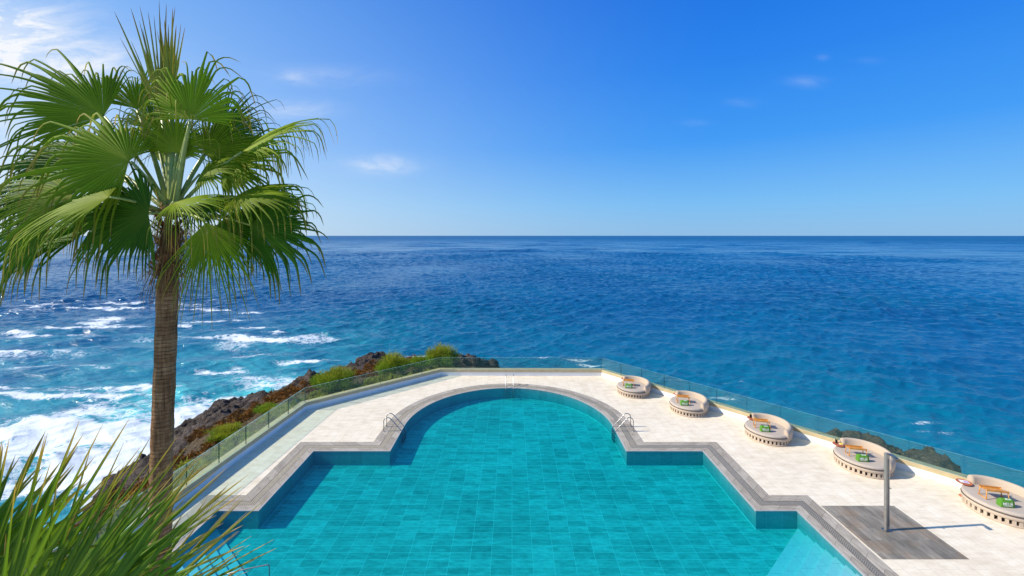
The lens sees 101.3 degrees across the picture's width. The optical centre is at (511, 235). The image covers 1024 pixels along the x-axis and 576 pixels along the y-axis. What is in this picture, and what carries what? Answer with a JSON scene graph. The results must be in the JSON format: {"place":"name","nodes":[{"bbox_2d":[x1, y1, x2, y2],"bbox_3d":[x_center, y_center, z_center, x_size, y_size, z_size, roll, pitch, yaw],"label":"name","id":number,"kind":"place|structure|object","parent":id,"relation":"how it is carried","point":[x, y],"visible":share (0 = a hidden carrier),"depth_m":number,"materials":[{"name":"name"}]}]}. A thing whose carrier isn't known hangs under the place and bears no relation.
{"place":"outdoors","nodes":[
{"label":"outdoors","id":0,"kind":"place"},
{"bbox_2d":[24,351,961,573],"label":"rocky shore","id":1,"kind":"structure","parent":0,"point":[219,409],"depth_m":29.04,"materials":[{"name":"brown stone"}]},
{"bbox_2d":[202,421,242,442],"bbox_3d":[-14.675,10.127,21.530,1.877,1.072,2.029,0,0,-40],"label":"shrub","id":2,"kind":"object","parent":1,"relation":"on","point":[225,431],"visible":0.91,"depth_m":21.43,"materials":[{"name":"green plant"}]},
{"bbox_2d":[52,352,416,551],"bbox_3d":[-15.578,11.356,23.451,9.465,2.858,34.491,0,0,15],"label":"dry scrub","id":3,"kind":"object","parent":1,"relation":"on","point":[281,396],"visible":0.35,"depth_m":25.35,"materials":[{"name":"plant"}]},
{"bbox_2d":[24,362,458,575],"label":"ground cover","id":4,"kind":"object","parent":1,"relation":"on","point":[241,435],"visible":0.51,"depth_m":20.70,"materials":[{"name":"green plant"}]},
{"bbox_2d":[251,402,281,414],"bbox_3d":[-14.247,10.143,24.388,1.868,0.802,1.344,0,0,0],"label":"shrub","id":5,"kind":"object","parent":1,"relation":"on","point":[263,409],"visible":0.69,"depth_m":24.27,"materials":[{"name":"green plant"}]},
{"bbox_2d":[308,364,357,391],"bbox_3d":[-11.625,9.218,27.193,3.137,2.043,2.978,0,0,0],"label":"shrub","id":6,"kind":"object","parent":1,"relation":"on","point":[323,379],"visible":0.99,"depth_m":26.78,"materials":[{"name":"green plant"}]},
{"bbox_2d":[373,348,411,377],"bbox_3d":[-8.514,9.226,30.012,2.992,2.096,2.479,0,0,0],"label":"shrub","id":7,"kind":"object","parent":1,"relation":"on","point":[391,362],"visible":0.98,"depth_m":29.76,"materials":[{"name":"green plant"}]},
{"bbox_2d":[405,354,429,370],"bbox_3d":[-7.000,9.519,31.155,2.233,1.580,1.927,0,0,0],"label":"shrub","id":8,"kind":"object","parent":1,"relation":"on","point":[420,364],"visible":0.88,"depth_m":30.98,"materials":[{"name":"green plant"}]},
{"bbox_2d":[423,342,463,367],"bbox_3d":[-5.279,9.101,31.599,3.314,2.377,2.629,0,0,0],"label":"shrub","id":9,"kind":"object","parent":1,"relation":"on","point":[441,354],"visible":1,"depth_m":31.16,"materials":[{"name":"green plant"}]},
{"bbox_2d":[0,236,1023,527],"bbox_3d":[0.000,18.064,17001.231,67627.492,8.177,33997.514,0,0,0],"label":"sea","id":10,"kind":"structure","parent":0,"point":[916,342],"depth_m":81.46,"materials":[{"name":"liquid"}]},
{"bbox_2d":[0,0,1023,235],"label":"sky","id":11,"kind":"structure","parent":0,"point":[449,117],"materials":[{"name":"blue"}]},
{"bbox_2d":[172,383,898,575],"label":"swimming pool","id":12,"kind":"structure","parent":0,"point":[491,480],"depth_m":16.28,"materials":[{"name":"liquid"}]},
{"bbox_2d":[223,564,269,575],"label":"step handrail","id":13,"kind":"object","parent":12,"relation":"on","point":[268,565],"visible":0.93,"depth_m":12.44,"materials":[{"name":"metal"}]},
{"bbox_2d":[383,413,405,442],"bbox_3d":[-6.065,9.950,21.700,1.070,1.341,0.590,0,0,0],"label":"pool ladder","id":14,"kind":"object","parent":12,"relation":"on","point":[404,437],"visible":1,"depth_m":21.66,"materials":[{"name":"metal"}]},
{"bbox_2d":[505,374,513,398],"bbox_3d":[-0.155,9.950,27.790,0.590,1.341,1.070,0,0,0],"label":"pool ladder","id":15,"kind":"object","parent":12,"relation":"on","point":[510,391],"visible":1,"depth_m":27.29,"materials":[{"name":"metal"}]},
{"bbox_2d":[611,413,633,443],"bbox_3d":[5.715,9.950,21.700,1.070,1.341,0.590,0,0,0],"label":"pool ladder","id":16,"kind":"object","parent":12,"relation":"on","point":[613,440],"visible":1,"depth_m":21.56,"materials":[{"name":"metal"}]},
{"bbox_2d":[119,376,1023,575],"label":"pool deck","id":17,"kind":"structure","parent":0,"point":[821,477],"depth_m":18.45,"materials":[{"name":"beige stone"}]},
{"bbox_2d":[127,368,967,532],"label":"parapet wall","id":18,"kind":"structure","parent":17,"relation":"on","point":[930,472],"depth_m":23.03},
{"bbox_2d":[33,358,435,570],"bbox_3d":[-11.098,9.147,19.754,4.355,0.840,23.424,0,0,20],"label":"glass balustrade","id":19,"kind":"object","parent":18,"relation":"on","point":[252,439],"visible":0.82,"depth_m":19.29,"materials":[{"name":"clear glass"}]},
{"bbox_2d":[456,357,590,369],"bbox_3d":[0.647,9.147,30.010,11.523,0.840,0.026,0,0,0],"label":"glass balustrade","id":20,"kind":"object","parent":18,"relation":"on","point":[550,369],"visible":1,"depth_m":29.98,"materials":[{"name":"clear glass"}]},
{"bbox_2d":[604,358,1022,476],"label":"glass balustrade","id":21,"kind":"object","parent":18,"relation":"on","point":[811,414],"visible":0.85,"depth_m":20.50,"materials":[{"name":"clear glass"}]},
{"bbox_2d":[617,375,650,398],"bbox_3d":[7.738,9.618,26.740,2.082,0.800,2.082,0,0,-4],"label":"round daybed","id":22,"kind":"object","parent":17,"relation":"on","point":[641,389],"visible":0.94,"depth_m":26.18,"materials":[{"name":"beige fabric"}]},
{"bbox_2d":[625,383,631,387],"bbox_3d":[7.300,9.369,26.239,0.420,0.290,0.197,0,0,9],"label":"milk carton","id":23,"kind":"object","parent":22,"relation":"on","point":[628,385],"visible":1,"depth_m":26.17,"materials":[{"name":"green cardboard"}]},
{"bbox_2d":[623,379,634,386],"bbox_3d":[7.420,9.331,26.699,0.703,0.374,0.370,0,0,14],"label":"bed tray","id":24,"kind":"object","parent":22,"relation":"on","point":[632,380],"visible":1,"depth_m":26.61,"materials":[{"name":"orange wood"}]},
{"bbox_2d":[669,390,708,417],"bbox_3d":[10.119,9.618,24.069,2.082,0.800,2.082,0,0,0],"label":"round daybed","id":25,"kind":"object","parent":17,"relation":"on","point":[698,406],"visible":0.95,"depth_m":23.56,"materials":[{"name":"beige fabric"}]},
{"bbox_2d":[676,394,689,402],"bbox_3d":[9.800,9.331,24.029,0.703,0.374,0.370,0,0,14],"label":"bed tray","id":26,"kind":"object","parent":25,"relation":"on","point":[684,396],"visible":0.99,"depth_m":23.95,"materials":[{"name":"orange wood"}]},
{"bbox_2d":[680,400,688,405],"bbox_3d":[9.680,9.369,23.569,0.420,0.290,0.197,0,0,9],"label":"milk carton","id":27,"kind":"object","parent":25,"relation":"on","point":[684,402],"visible":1,"depth_m":23.49,"materials":[{"name":"green cardboard"}]},
{"bbox_2d":[744,413,792,446],"bbox_3d":[12.740,9.618,20.918,2.082,0.800,2.082,0,0,4],"label":"round daybed","id":28,"kind":"object","parent":17,"relation":"on","point":[780,434],"visible":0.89,"depth_m":20.50,"materials":[{"name":"beige fabric"}]},
{"bbox_2d":[753,418,770,428],"bbox_3d":[12.420,9.331,20.879,0.703,0.374,0.370,0,0,14],"label":"bed tray","id":29,"kind":"object","parent":28,"relation":"on","point":[760,420],"visible":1,"depth_m":20.88,"materials":[{"name":"orange wood"}]},
{"bbox_2d":[759,425,769,431],"bbox_3d":[12.300,9.369,20.419,0.420,0.290,0.197,0,0,9],"label":"milk carton","id":30,"kind":"object","parent":28,"relation":"on","point":[764,428],"visible":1,"depth_m":20.35,"materials":[{"name":"green cardboard"}]},
{"bbox_2d":[832,442,844,446],"bbox_3d":[14.820,9.737,19.050,0.460,0.562,0.460,0,0,0],"label":"side table","id":31,"kind":"object","parent":17,"relation":"on","point":[837,444],"visible":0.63,"depth_m":19.01,"materials":[{"name":"ceramic"}]},
{"bbox_2d":[833,438,895,479],"bbox_3d":[15.241,9.618,18.236,2.082,0.800,2.082,0,0,8],"label":"round daybed","id":32,"kind":"object","parent":17,"relation":"on","point":[873,468],"visible":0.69,"depth_m":17.99,"materials":[{"name":"beige fabric"}]},
{"bbox_2d":[845,444,866,455],"bbox_3d":[14.920,9.331,18.199,0.703,0.374,0.370,0,0,14],"label":"bed tray","id":33,"kind":"object","parent":32,"relation":"on","point":[854,447],"visible":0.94,"depth_m":18.26,"materials":[{"name":"orange wood"}]},
{"bbox_2d":[855,454,868,461],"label":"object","id":34,"kind":"object","parent":32,"relation":"on","point":[862,457],"visible":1,"depth_m":17.67,"materials":[{"name":"green cardboard"}]},
{"bbox_2d":[955,478,972,496],"bbox_3d":[17.360,9.737,16.120,0.460,0.562,0.460,0,0,0],"label":"side table","id":35,"kind":"object","parent":17,"relation":"on","point":[967,484],"visible":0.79,"depth_m":16.09,"materials":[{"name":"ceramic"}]},
{"bbox_2d":[960,475,1023,528],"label":"round daybed","id":36,"kind":"object","parent":17,"relation":"on","point":[976,502],"visible":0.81,"depth_m":15.26,"materials":[{"name":"beige fabric"}]},
{"bbox_2d":[978,485,1008,498],"bbox_3d":[17.480,9.331,15.229,0.703,0.374,0.370,0,0,14],"label":"bed tray","id":37,"kind":"object","parent":36,"relation":"on","point":[993,488],"visible":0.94,"depth_m":15.27,"materials":[{"name":"orange wood"}]},
{"bbox_2d":[996,498,1014,507],"bbox_3d":[17.360,9.369,14.769,0.420,0.290,0.197,0,0,9],"label":"milk carton","id":38,"kind":"object","parent":36,"relation":"on","point":[1006,502],"visible":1,"depth_m":14.70,"materials":[{"name":"green cardboard"}]},
{"bbox_2d":[822,506,967,558],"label":"shower platform","id":39,"kind":"structure","parent":0,"point":[908,537],"depth_m":14.06,"materials":[{"name":"wood"}]},
{"bbox_2d":[881,452,898,531],"bbox_3d":[12.777,8.702,14.186,0.295,2.620,0.375,0,0,-6],"label":"outdoor shower","id":40,"kind":"object","parent":39,"relation":"on","point":[887,488],"visible":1,"depth_m":14.23,"materials":[{"name":"metal"}]},
{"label":"planting ground","id":41,"kind":"structure","parent":0,"visible":0},
{"bbox_2d":[0,418,275,575],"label":"fan palm","id":42,"kind":"object","parent":41,"relation":"on","point":[28,542],"visible":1,"depth_m":3.26,"materials":[{"name":"green plant"}]},
{"bbox_2d":[0,3,337,575],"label":"palm tree","id":43,"kind":"object","parent":41,"relation":"on","point":[58,175],"visible":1,"depth_m":6.29,"materials":[{"name":"green plant"}]}
]}

